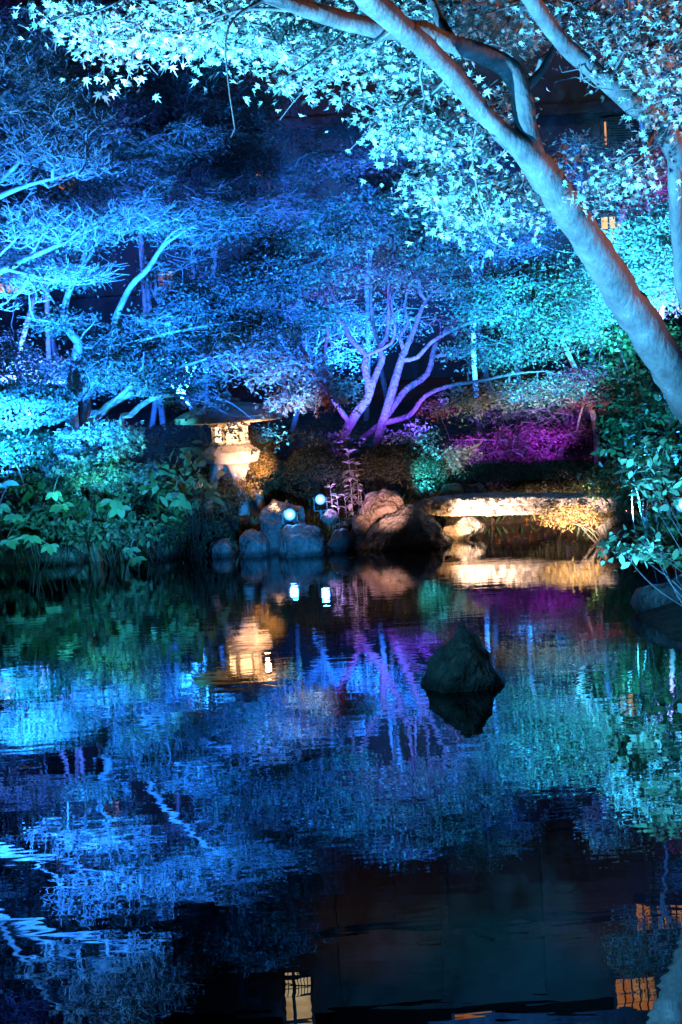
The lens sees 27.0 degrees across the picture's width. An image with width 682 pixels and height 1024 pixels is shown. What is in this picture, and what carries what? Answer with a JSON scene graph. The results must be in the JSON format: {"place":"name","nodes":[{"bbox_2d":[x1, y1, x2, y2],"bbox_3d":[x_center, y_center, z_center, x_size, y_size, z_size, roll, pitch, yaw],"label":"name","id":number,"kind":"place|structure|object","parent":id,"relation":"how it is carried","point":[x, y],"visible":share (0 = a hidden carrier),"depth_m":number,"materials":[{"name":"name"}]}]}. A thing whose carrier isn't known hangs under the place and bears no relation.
{"place":"outdoors","nodes":[
{"label":"outdoors","id":0,"kind":"place"},
{"bbox_2d":[0,520,681,1023],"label":"water","id":1,"kind":"structure","parent":0,"point":[272,788],"depth_m":6.04,"materials":[{"name":"blue liquid"}]},
{"bbox_2d":[420,625,505,692],"bbox_3d":[0.710,0.904,8.114,0.526,0.496,0.550,-3,5,0],"label":"rock","id":2,"kind":"object","parent":1,"relation":"in","point":[460,661],"visible":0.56,"depth_m":7.93,"materials":[{"name":"stone"}]},
{"bbox_2d":[0,360,681,640],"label":"ground","id":3,"kind":"structure","parent":0,"point":[666,619],"depth_m":18.55,"materials":[{"name":"plant"}]},
{"bbox_2d":[0,497,32,548],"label":"clipped azalea","id":4,"kind":"object","parent":3,"relation":"on","point":[20,541],"visible":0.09,"depth_m":15.05,"materials":[{"name":"green plant"}]},
{"bbox_2d":[0,486,34,560],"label":"drooping plant","id":5,"kind":"object","parent":3,"relation":"on","point":[11,516],"visible":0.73,"depth_m":14.12,"materials":[{"name":"green plant"}]},
{"bbox_2d":[0,463,39,554],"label":"drooping plant","id":6,"kind":"object","parent":3,"relation":"on","point":[8,483],"visible":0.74,"depth_m":14.02,"materials":[{"name":"plant"}]},
{"bbox_2d":[0,525,58,556],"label":"drooping plant","id":7,"kind":"object","parent":3,"relation":"on","point":[11,541],"visible":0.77,"depth_m":14.03,"materials":[{"name":"green plant"}]},
{"bbox_2d":[0,498,74,572],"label":"leafy shrub","id":8,"kind":"object","parent":3,"relation":"on","point":[35,519],"visible":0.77,"depth_m":14.58,"materials":[{"name":"green plant"}]},
{"bbox_2d":[0,422,77,565],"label":"clipped azalea","id":9,"kind":"object","parent":3,"relation":"on","point":[9,452],"visible":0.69,"depth_m":14.97,"materials":[{"name":"green plant"}]},
{"bbox_2d":[0,20,77,284],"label":"evergreen tree","id":10,"kind":"object","parent":3,"relation":"on","point":[18,198],"visible":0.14,"depth_m":21.48,"materials":[{"name":"green plant"}]},
{"bbox_2d":[0,378,79,567],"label":"clipped azalea","id":11,"kind":"object","parent":3,"relation":"on","point":[31,395],"visible":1,"depth_m":14.68,"materials":[{"name":"plant"}]},
{"bbox_2d":[0,282,86,451],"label":"maple tree","id":12,"kind":"object","parent":3,"relation":"on","point":[11,354],"visible":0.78,"depth_m":17.28,"materials":[{"name":"green plant"}]},
{"bbox_2d":[0,0,110,414],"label":"maple tree","id":13,"kind":"object","parent":3,"relation":"on","point":[9,4],"visible":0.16,"depth_m":20.79,"materials":[{"name":"green plant"}]},
{"bbox_2d":[11,466,111,567],"bbox_3d":[-2.917,0.076,14.911,1.084,1.231,0.775,-3,5,0],"label":"broadleaf shrub","id":14,"kind":"object","parent":3,"relation":"on","point":[27,496],"visible":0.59,"depth_m":14.85,"materials":[{"name":"green plant"}]},
{"bbox_2d":[40,547,84,564],"bbox_3d":[-3.006,0.517,15.382,0.498,0.251,0.340,-5,5,-22],"label":"shore rock","id":15,"kind":"object","parent":3,"relation":"on","point":[73,556],"visible":0.65,"depth_m":15.29,"materials":[{"name":"stone"}]},
{"bbox_2d":[45,473,79,550],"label":"drooping plant","id":16,"kind":"object","parent":3,"relation":"on","point":[57,507],"visible":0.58,"depth_m":14.30,"materials":[{"name":"green plant"}]},
{"bbox_2d":[0,179,126,434],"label":"maple tree","id":17,"kind":"object","parent":3,"relation":"on","point":[14,255],"visible":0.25,"depth_m":17.83,"materials":[{"name":"green plant"}]},
{"bbox_2d":[0,17,146,198],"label":"bare tree","id":18,"kind":"object","parent":3,"relation":"on","point":[36,143],"visible":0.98,"depth_m":14.21,"materials":[{"name":"blue plant"}]},
{"bbox_2d":[28,497,119,562],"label":"clipped azalea","id":19,"kind":"object","parent":3,"relation":"on","point":[101,513],"visible":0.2,"depth_m":14.98,"materials":[{"name":"green plant"}]},
{"bbox_2d":[0,0,158,424],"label":"maple tree","id":20,"kind":"object","parent":3,"relation":"on","point":[96,87],"visible":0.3,"depth_m":19.88,"materials":[{"name":"plant"}]},
{"bbox_2d":[37,449,145,567],"bbox_3d":[-2.598,0.001,14.871,1.177,1.351,0.851,-3,5,0],"label":"leafy shrub","id":21,"kind":"object","parent":3,"relation":"on","point":[79,475],"visible":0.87,"depth_m":14.72,"materials":[{"name":"green plant"}]},
{"bbox_2d":[0,191,183,311],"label":"bare tree","id":22,"kind":"object","parent":3,"relation":"on","point":[86,230],"visible":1,"depth_m":14.73,"materials":[{"name":"blue plant"}]},
{"bbox_2d":[4,193,180,554],"bbox_3d":[-2.710,-1.421,15.565,1.926,4.027,1.456,-3,5,0],"label":"maple tree","id":23,"kind":"object","parent":3,"relation":"on","point":[67,323],"visible":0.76,"depth_m":15.40,"materials":[{"name":"blue plant"}]},
{"bbox_2d":[40,413,146,565],"bbox_3d":[-2.534,-0.180,14.933,1.140,1.692,0.900,-3,5,0],"label":"leafy shrub","id":24,"kind":"object","parent":3,"relation":"on","point":[72,438],"visible":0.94,"depth_m":14.79,"materials":[{"name":"green plant"}]},
{"bbox_2d":[56,511,161,568],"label":"leafy shrub","id":25,"kind":"object","parent":3,"relation":"on","point":[129,529],"visible":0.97,"depth_m":14.60,"materials":[{"name":"green plant"}]},
{"bbox_2d":[50,15,179,392],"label":"maple tree","id":26,"kind":"object","parent":3,"relation":"on","point":[144,309],"visible":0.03,"depth_m":22.05,"materials":[{"name":"plant"}]},
{"bbox_2d":[99,490,137,546],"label":"drooping plant","id":27,"kind":"object","parent":3,"relation":"on","point":[118,507],"visible":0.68,"depth_m":14.39,"materials":[{"name":"green plant"}]},
{"bbox_2d":[4,116,232,424],"bbox_3d":[-2.869,-3.114,19.065,3.059,4.223,2.326,-3,5,0],"label":"maple tree","id":28,"kind":"object","parent":3,"relation":"on","point":[105,192],"visible":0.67,"depth_m":18.82,"materials":[{"name":"blue plant"}]},
{"bbox_2d":[80,453,161,565],"bbox_3d":[-2.253,0.022,14.873,0.943,1.270,0.711,-1,5,21],"label":"leafy shrub","id":29,"kind":"object","parent":3,"relation":"on","point":[152,466],"visible":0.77,"depth_m":14.73,"materials":[{"name":"green plant"}]},
{"bbox_2d":[122,535,148,566],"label":"drooping plant","id":30,"kind":"object","parent":3,"relation":"on","point":[136,560],"visible":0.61,"depth_m":14.26,"materials":[{"name":"green plant"}]},
{"bbox_2d":[18,313,276,445],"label":"maple tree","id":31,"kind":"object","parent":3,"relation":"on","point":[201,433],"visible":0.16,"depth_m":17.77,"materials":[{"name":"plant"}]},
{"bbox_2d":[102,471,202,562],"bbox_3d":[-1.968,0.100,14.903,1.064,1.080,0.719,-3,5,0],"label":"broadleaf shrub","id":32,"kind":"object","parent":3,"relation":"on","point":[162,493],"visible":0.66,"depth_m":14.85,"materials":[{"name":"green plant"}]},
{"bbox_2d":[84,463,221,525],"bbox_3d":[-2.144,-0.136,15.939,1.666,0.826,1.066,-3,5,0],"label":"clipped azalea","id":33,"kind":"object","parent":3,"relation":"on","point":[143,505],"visible":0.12,"depth_m":15.69,"materials":[{"name":"green plant"}]},
{"bbox_2d":[121,254,198,426],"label":"maple tree","id":34,"kind":"object","parent":3,"relation":"on","point":[154,408],"visible":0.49,"depth_m":19.28,"materials":[{"name":"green plant"}]},
{"bbox_2d":[134,510,197,561],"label":"twiggy shrub","id":35,"kind":"object","parent":3,"relation":"on","point":[154,547],"visible":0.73,"depth_m":14.94,"materials":[{"name":"green plant"}]},
{"bbox_2d":[149,543,183,559],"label":"shore rock","id":36,"kind":"object","parent":3,"relation":"on","point":[166,554],"visible":0.5,"depth_m":15.29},
{"bbox_2d":[165,474,191,546],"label":"drooping plant","id":37,"kind":"object","parent":3,"relation":"on","point":[183,502],"visible":0.72,"depth_m":14.39,"materials":[{"name":"green plant"}]},
{"bbox_2d":[80,185,284,542],"bbox_3d":[-1.776,-1.613,15.870,2.412,4.057,1.740,-3,5,0],"label":"maple tree","id":38,"kind":"object","parent":3,"relation":"on","point":[247,224],"visible":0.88,"depth_m":15.67,"materials":[{"name":"blue plant"}]},
{"bbox_2d":[142,448,224,559],"bbox_3d":[-1.653,-0.038,14.953,0.886,1.310,0.601,-3,5,0],"label":"broadleaf shrub","id":39,"kind":"object","parent":3,"relation":"on","point":[187,488],"visible":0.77,"depth_m":14.93,"materials":[{"name":"green plant"}]},
{"bbox_2d":[91,26,287,401],"bbox_3d":[-2.054,-4.352,21.228,2.869,5.817,2.636,1,7,43],"label":"cedar tree","id":40,"kind":"object","parent":3,"relation":"on","point":[198,95],"visible":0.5,"depth_m":20.75,"materials":[{"name":"blue plant"}]},
{"bbox_2d":[147,512,231,555],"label":"clipped azalea","id":41,"kind":"object","parent":3,"relation":"on","point":[217,529],"visible":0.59,"depth_m":15.21,"materials":[{"name":"green plant"}]},
{"bbox_2d":[105,357,289,561],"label":"maple tree","id":42,"kind":"object","parent":3,"relation":"on","point":[195,396],"visible":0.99,"depth_m":15.02,"materials":[{"name":"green plant"}]},
{"bbox_2d":[176,436,222,560],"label":"broadleaf shrub","id":43,"kind":"object","parent":3,"relation":"on","point":[199,452],"visible":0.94,"depth_m":14.91,"materials":[{"name":"green plant"}]},
{"bbox_2d":[161,481,246,555],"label":"twiggy shrub","id":44,"kind":"object","parent":3,"relation":"on","point":[218,505],"visible":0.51,"depth_m":15.30,"materials":[{"name":"green plant"}]},
{"bbox_2d":[143,132,290,402],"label":"maple tree","id":45,"kind":"object","parent":3,"relation":"on","point":[194,270],"visible":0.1,"depth_m":21.61,"materials":[{"name":"green plant"}]},
{"bbox_2d":[208,538,233,557],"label":"shore rock","id":46,"kind":"object","parent":3,"relation":"on","point":[221,547],"visible":0.55,"depth_m":15.12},
{"bbox_2d":[87,339,369,560],"bbox_3d":[-1.219,-0.574,15.076,3.159,2.475,1.111,-3,5,0],"label":"maple tree","id":47,"kind":"object","parent":3,"relation":"on","point":[337,389],"visible":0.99,"depth_m":14.97,"materials":[{"name":"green plant"}]},
{"bbox_2d":[174,390,282,514],"bbox_3d":[-1.228,-0.672,15.845,1.200,1.376,1.200,-3,5,0],"label":"stone lantern","id":48,"kind":"object","parent":3,"relation":"on","point":[234,460],"visible":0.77,"depth_m":15.61,"materials":[{"name":"stone"}]},
{"bbox_2d":[128,170,333,404],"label":"maple tree","id":49,"kind":"object","parent":3,"relation":"on","point":[288,211],"visible":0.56,"depth_m":19.10,"materials":[{"name":"plant"}]},
{"bbox_2d":[205,474,267,535],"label":"twiggy shrub","id":50,"kind":"object","parent":3,"relation":"on","point":[250,489],"visible":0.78,"depth_m":15.51,"materials":[{"name":"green plant"}]},
{"bbox_2d":[203,79,304,392],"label":"maple tree","id":51,"kind":"object","parent":3,"relation":"on","point":[263,96],"visible":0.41,"depth_m":21.79,"materials":[{"name":"plant"}]},
{"bbox_2d":[238,529,269,557],"bbox_3d":[-0.936,0.409,15.135,0.364,0.463,0.442,-3,5,0],"label":"shore rock","id":52,"kind":"object","parent":3,"relation":"on","point":[254,543],"visible":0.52,"depth_m":15.00,"materials":[{"name":"stone"}]},
{"bbox_2d":[248,431,278,481],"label":"clipped azalea","id":53,"kind":"object","parent":3,"relation":"on","point":[271,447],"visible":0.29,"depth_m":16.37,"materials":[{"name":"green plant"}]},
{"bbox_2d":[246,450,282,505],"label":"clipped azalea","id":54,"kind":"object","parent":3,"relation":"on","point":[268,463],"visible":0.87,"depth_m":15.82,"materials":[{"name":"plant"}]},
{"bbox_2d":[208,120,341,410],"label":"maple tree","id":55,"kind":"object","parent":3,"relation":"on","point":[278,170],"visible":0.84,"depth_m":20.65,"materials":[{"name":"plant"}]},
{"bbox_2d":[259,499,305,553],"bbox_3d":[-0.625,0.227,15.365,0.558,0.746,0.488,-3,5,0],"label":"boulder","id":56,"kind":"object","parent":3,"relation":"on","point":[270,520],"visible":0.33,"depth_m":15.20,"materials":[{"name":"stone"}]},
{"bbox_2d":[152,183,445,480],"bbox_3d":[-0.402,-1.958,16.233,3.792,3.493,2.219,-5,5,-21],"label":"maple tree","id":57,"kind":"object","parent":3,"relation":"on","point":[275,266],"visible":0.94,"depth_m":15.98,"materials":[{"name":"blue plant"}]},
{"bbox_2d":[278,523,325,557],"bbox_3d":[-0.407,0.368,14.940,0.510,0.503,0.520,-3,5,0],"label":"shore rock","id":58,"kind":"object","parent":3,"relation":"on","point":[299,540],"visible":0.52,"depth_m":14.76,"materials":[{"name":"stone"}]},
{"bbox_2d":[275,445,363,507],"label":"clipped azalea","id":59,"kind":"object","parent":3,"relation":"on","point":[298,467],"visible":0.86,"depth_m":15.88,"materials":[{"name":"green plant"}]},
{"bbox_2d":[313,494,327,527],"bbox_3d":[-0.218,0.002,15.572,0.148,0.411,0.155,-3,5,0],"label":"garden floodlight","id":60,"kind":"object","parent":3,"relation":"on","point":[320,499],"visible":1,"depth_m":15.49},
{"bbox_2d":[214,289,433,431],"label":"maple tree","id":61,"kind":"object","parent":3,"relation":"on","point":[306,346],"visible":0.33,"depth_m":18.82,"materials":[{"name":"plant"}]},
{"bbox_2d":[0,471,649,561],"bbox_3d":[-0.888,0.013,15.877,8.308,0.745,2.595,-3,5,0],"label":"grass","id":62,"kind":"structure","parent":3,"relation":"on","point":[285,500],"depth_m":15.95,"materials":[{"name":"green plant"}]},
{"bbox_2d":[439,483,463,495],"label":"stone","id":63,"kind":"object","parent":62,"relation":"on","point":[451,488],"visible":0.64,"depth_m":16.18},
{"bbox_2d":[285,429,365,493],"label":"leafy shrub","id":64,"kind":"object","parent":3,"relation":"on","point":[314,440],"visible":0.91,"depth_m":16.29,"materials":[{"name":"green plant"}]},
{"bbox_2d":[321,509,338,525],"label":"stone","id":65,"kind":"object","parent":3,"relation":"on","point":[329,517],"visible":1,"depth_m":15.31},
{"bbox_2d":[327,528,353,552],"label":"shore rock","id":66,"kind":"object","parent":3,"relation":"on","point":[341,540],"visible":0.84,"depth_m":14.96,"materials":[{"name":"stone"}]},
{"bbox_2d":[0,0,681,388],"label":"building","id":67,"kind":"structure","parent":3,"relation":"on","point":[566,104],"depth_m":24.12,"materials":[{"name":"paint"}]},
{"bbox_2d":[600,118,610,148],"bbox_3d":[4.455,-6.378,23.959,0.156,0.504,0.028,-3,5,0],"label":"window","id":68,"kind":"structure","parent":67,"relation":"in","point":[604,124],"depth_m":23.94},
{"bbox_2d":[597,212,627,245],"bbox_3d":[4.599,-4.781,24.096,0.495,0.561,0.028,-3,5,0],"label":"window","id":69,"kind":"structure","parent":67,"relation":"in","point":[604,225],"depth_m":24.09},
{"bbox_2d":[0,411,681,563],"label":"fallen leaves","id":70,"kind":"object","parent":3,"relation":"on","point":[296,438],"visible":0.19,"depth_m":18.39,"materials":[{"name":"plant"}]},
{"bbox_2d":[12,0,681,423],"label":"maple tree","id":71,"kind":"object","parent":3,"relation":"on","point":[370,24],"visible":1,"depth_m":6.81,"materials":[{"name":"green plant"}]},
{"bbox_2d":[342,449,359,522],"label":"flowering plant","id":72,"kind":"object","parent":3,"relation":"on","point":[351,495],"visible":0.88,"depth_m":15.52,"materials":[{"name":"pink plant"}]},
{"bbox_2d":[350,515,370,547],"bbox_3d":[0.222,0.282,15.370,0.275,0.509,0.292,-3,5,0],"label":"boulder","id":73,"kind":"object","parent":3,"relation":"on","point":[361,527],"visible":0.4,"depth_m":15.27,"materials":[{"name":"stone"}]},
{"bbox_2d":[289,104,439,400],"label":"maple tree","id":74,"kind":"object","parent":3,"relation":"on","point":[341,134],"visible":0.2,"depth_m":21.34,"materials":[{"name":"plant"}]},
{"bbox_2d":[293,139,469,420],"bbox_3d":[0.532,-3.087,19.677,2.504,3.947,2.265,-1,5,22],"label":"maple tree","id":75,"kind":"object","parent":3,"relation":"on","point":[386,176],"visible":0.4,"depth_m":19.30,"materials":[{"name":"plant"}]},
{"bbox_2d":[358,488,404,525],"bbox_3d":[0.417,0.137,15.560,0.667,0.790,0.665,-3,5,0],"label":"boulder","id":76,"kind":"object","parent":3,"relation":"on","point":[381,503],"visible":0.29,"depth_m":15.38,"materials":[{"name":"stone"}]},
{"bbox_2d":[338,443,451,503],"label":"clipped azalea","id":77,"kind":"object","parent":3,"relation":"on","point":[363,456],"visible":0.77,"depth_m":16.04,"materials":[{"name":"green plant"}]},
{"bbox_2d":[357,504,451,550],"bbox_3d":[0.667,0.236,15.180,1.044,0.635,0.670,-3,5,0],"label":"boulder","id":78,"kind":"object","parent":3,"relation":"on","point":[409,526],"visible":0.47,"depth_m":14.95,"materials":[{"name":"stone"}]},
{"bbox_2d":[409,477,436,503],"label":"leafy shrub","id":79,"kind":"object","parent":3,"relation":"on","point":[417,493],"visible":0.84,"depth_m":16.03,"materials":[{"name":"green plant"}]},
{"bbox_2d":[381,416,484,482],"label":"shrub","id":80,"kind":"object","parent":3,"relation":"on","point":[451,457],"visible":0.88,"depth_m":16.23,"materials":[{"name":"green plant"}]},
{"bbox_2d":[375,97,501,387],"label":"maple tree","id":81,"kind":"object","parent":3,"relation":"on","point":[462,164],"visible":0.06,"depth_m":21.69,"materials":[{"name":"plant"}]},
{"bbox_2d":[388,197,564,434],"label":"maple tree","id":82,"kind":"object","parent":3,"relation":"on","point":[519,241],"visible":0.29,"depth_m":18.60,"materials":[{"name":"plant"}]},
{"bbox_2d":[342,204,625,487],"bbox_3d":[1.676,-1.908,16.213,3.468,3.475,1.973,1,6,38],"label":"maple tree","id":83,"kind":"object","parent":3,"relation":"on","point":[513,310],"visible":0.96,"depth_m":16.08,"materials":[{"name":"teal plant"}]},
{"bbox_2d":[435,457,542,524],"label":"clipped azalea","id":84,"kind":"object","parent":3,"relation":"on","point":[513,466],"visible":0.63,"depth_m":16.66,"materials":[{"name":"green plant"}]},
{"bbox_2d":[415,362,613,492],"bbox_3d":[2.126,-0.991,17.256,2.421,1.592,1.110,-2,5,8],"label":"maple shrub","id":85,"kind":"object","parent":3,"relation":"on","point":[519,441],"visible":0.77,"depth_m":17.13,"materials":[{"name":"purple plant"}]},
{"bbox_2d":[417,492,640,539],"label":"stone bridge","id":86,"kind":"structure","parent":3,"relation":"on","point":[462,510],"depth_m":15.17,"materials":[{"name":"stone"}]},
{"bbox_2d":[452,253,619,492],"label":"maple tree","id":87,"kind":"object","parent":3,"relation":"on","point":[546,269],"visible":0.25,"depth_m":16.94,"materials":[{"name":"plant"}]},
{"bbox_2d":[485,153,600,393],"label":"maple tree","id":88,"kind":"object","parent":3,"relation":"on","point":[537,212],"visible":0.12,"depth_m":21.24,"materials":[{"name":"plant"}]},
{"bbox_2d":[454,356,658,479],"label":"maple tree","id":89,"kind":"object","parent":3,"relation":"on","point":[539,415],"visible":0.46,"depth_m":17.71,"materials":[{"name":"plant"}]},
{"bbox_2d":[508,457,611,519],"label":"clipped azalea","id":90,"kind":"object","parent":3,"relation":"on","point":[573,465],"visible":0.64,"depth_m":16.68,"materials":[{"name":"green plant"}]},
{"bbox_2d":[532,498,619,543],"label":"juniper","id":91,"kind":"object","parent":3,"relation":"on","point":[580,510],"visible":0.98,"depth_m":14.39,"materials":[{"name":"yellow plant"}]},
{"bbox_2d":[480,0,681,307],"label":"maple tree","id":92,"kind":"object","parent":3,"relation":"on","point":[651,113],"visible":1,"depth_m":6.93,"materials":[{"name":"green plant"}]},
{"bbox_2d":[548,128,621,421],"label":"maple tree","id":93,"kind":"object","parent":3,"relation":"on","point":[572,150],"visible":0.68,"depth_m":18.77,"materials":[{"name":"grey plant"}]},
{"bbox_2d":[568,0,661,279],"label":"maple tree","id":94,"kind":"object","parent":3,"relation":"on","point":[616,5],"visible":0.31,"depth_m":22.34,"materials":[{"name":"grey plant"}]},
{"bbox_2d":[550,192,681,466],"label":"maple tree","id":95,"kind":"object","parent":3,"relation":"on","point":[654,239],"visible":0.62,"depth_m":15.86,"materials":[{"name":"plant"}]},
{"bbox_2d":[568,132,668,435],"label":"maple tree","id":96,"kind":"object","parent":3,"relation":"on","point":[658,181],"visible":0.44,"depth_m":18.22,"materials":[{"name":"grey plant"}]},
{"bbox_2d":[557,307,681,451],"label":"evergreen tree","id":97,"kind":"object","parent":3,"relation":"on","point":[625,342],"visible":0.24,"depth_m":17.42,"materials":[{"name":"green plant"}]},
{"bbox_2d":[605,525,633,546],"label":"stone","id":98,"kind":"object","parent":3,"relation":"on","point":[616,530],"visible":0.43,"depth_m":14.08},
{"bbox_2d":[573,448,681,526],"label":"leafy shrub","id":99,"kind":"object","parent":3,"relation":"on","point":[612,491],"visible":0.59,"depth_m":14.20,"materials":[{"name":"green plant"}]},
{"bbox_2d":[586,375,681,582],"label":"leafy shrub","id":100,"kind":"object","parent":3,"relation":"on","point":[617,424],"visible":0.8,"depth_m":11.43,"materials":[{"name":"green plant"}]},
{"bbox_2d":[597,521,681,605],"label":"broadleaf shrub","id":101,"kind":"object","parent":3,"relation":"on","point":[649,551],"visible":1,"depth_m":8.84,"materials":[{"name":"green plant"}]},
{"bbox_2d":[612,436,681,602],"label":"broadleaf shrub","id":102,"kind":"object","parent":3,"relation":"on","point":[642,461],"visible":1,"depth_m":8.91,"materials":[{"name":"green plant"}]},
{"bbox_2d":[616,30,681,295],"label":"maple tree","id":103,"kind":"object","parent":3,"relation":"on","point":[666,69],"visible":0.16,"depth_m":22.31,"materials":[{"name":"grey plant"}]},
{"bbox_2d":[630,575,681,614],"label":"rock","id":104,"kind":"object","parent":3,"relation":"on","point":[646,598],"visible":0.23,"depth_m":9.94,"materials":[{"name":"stone"}]},
{"bbox_2d":[631,515,681,586],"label":"broadleaf shrub","id":105,"kind":"object","parent":3,"relation":"on","point":[669,539],"visible":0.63,"depth_m":9.38,"materials":[{"name":"green plant"}]},
{"bbox_2d":[634,501,681,564],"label":"broadleaf shrub","id":106,"kind":"object","parent":3,"relation":"on","point":[669,511],"visible":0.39,"depth_m":12.59,"materials":[{"name":"green plant"}]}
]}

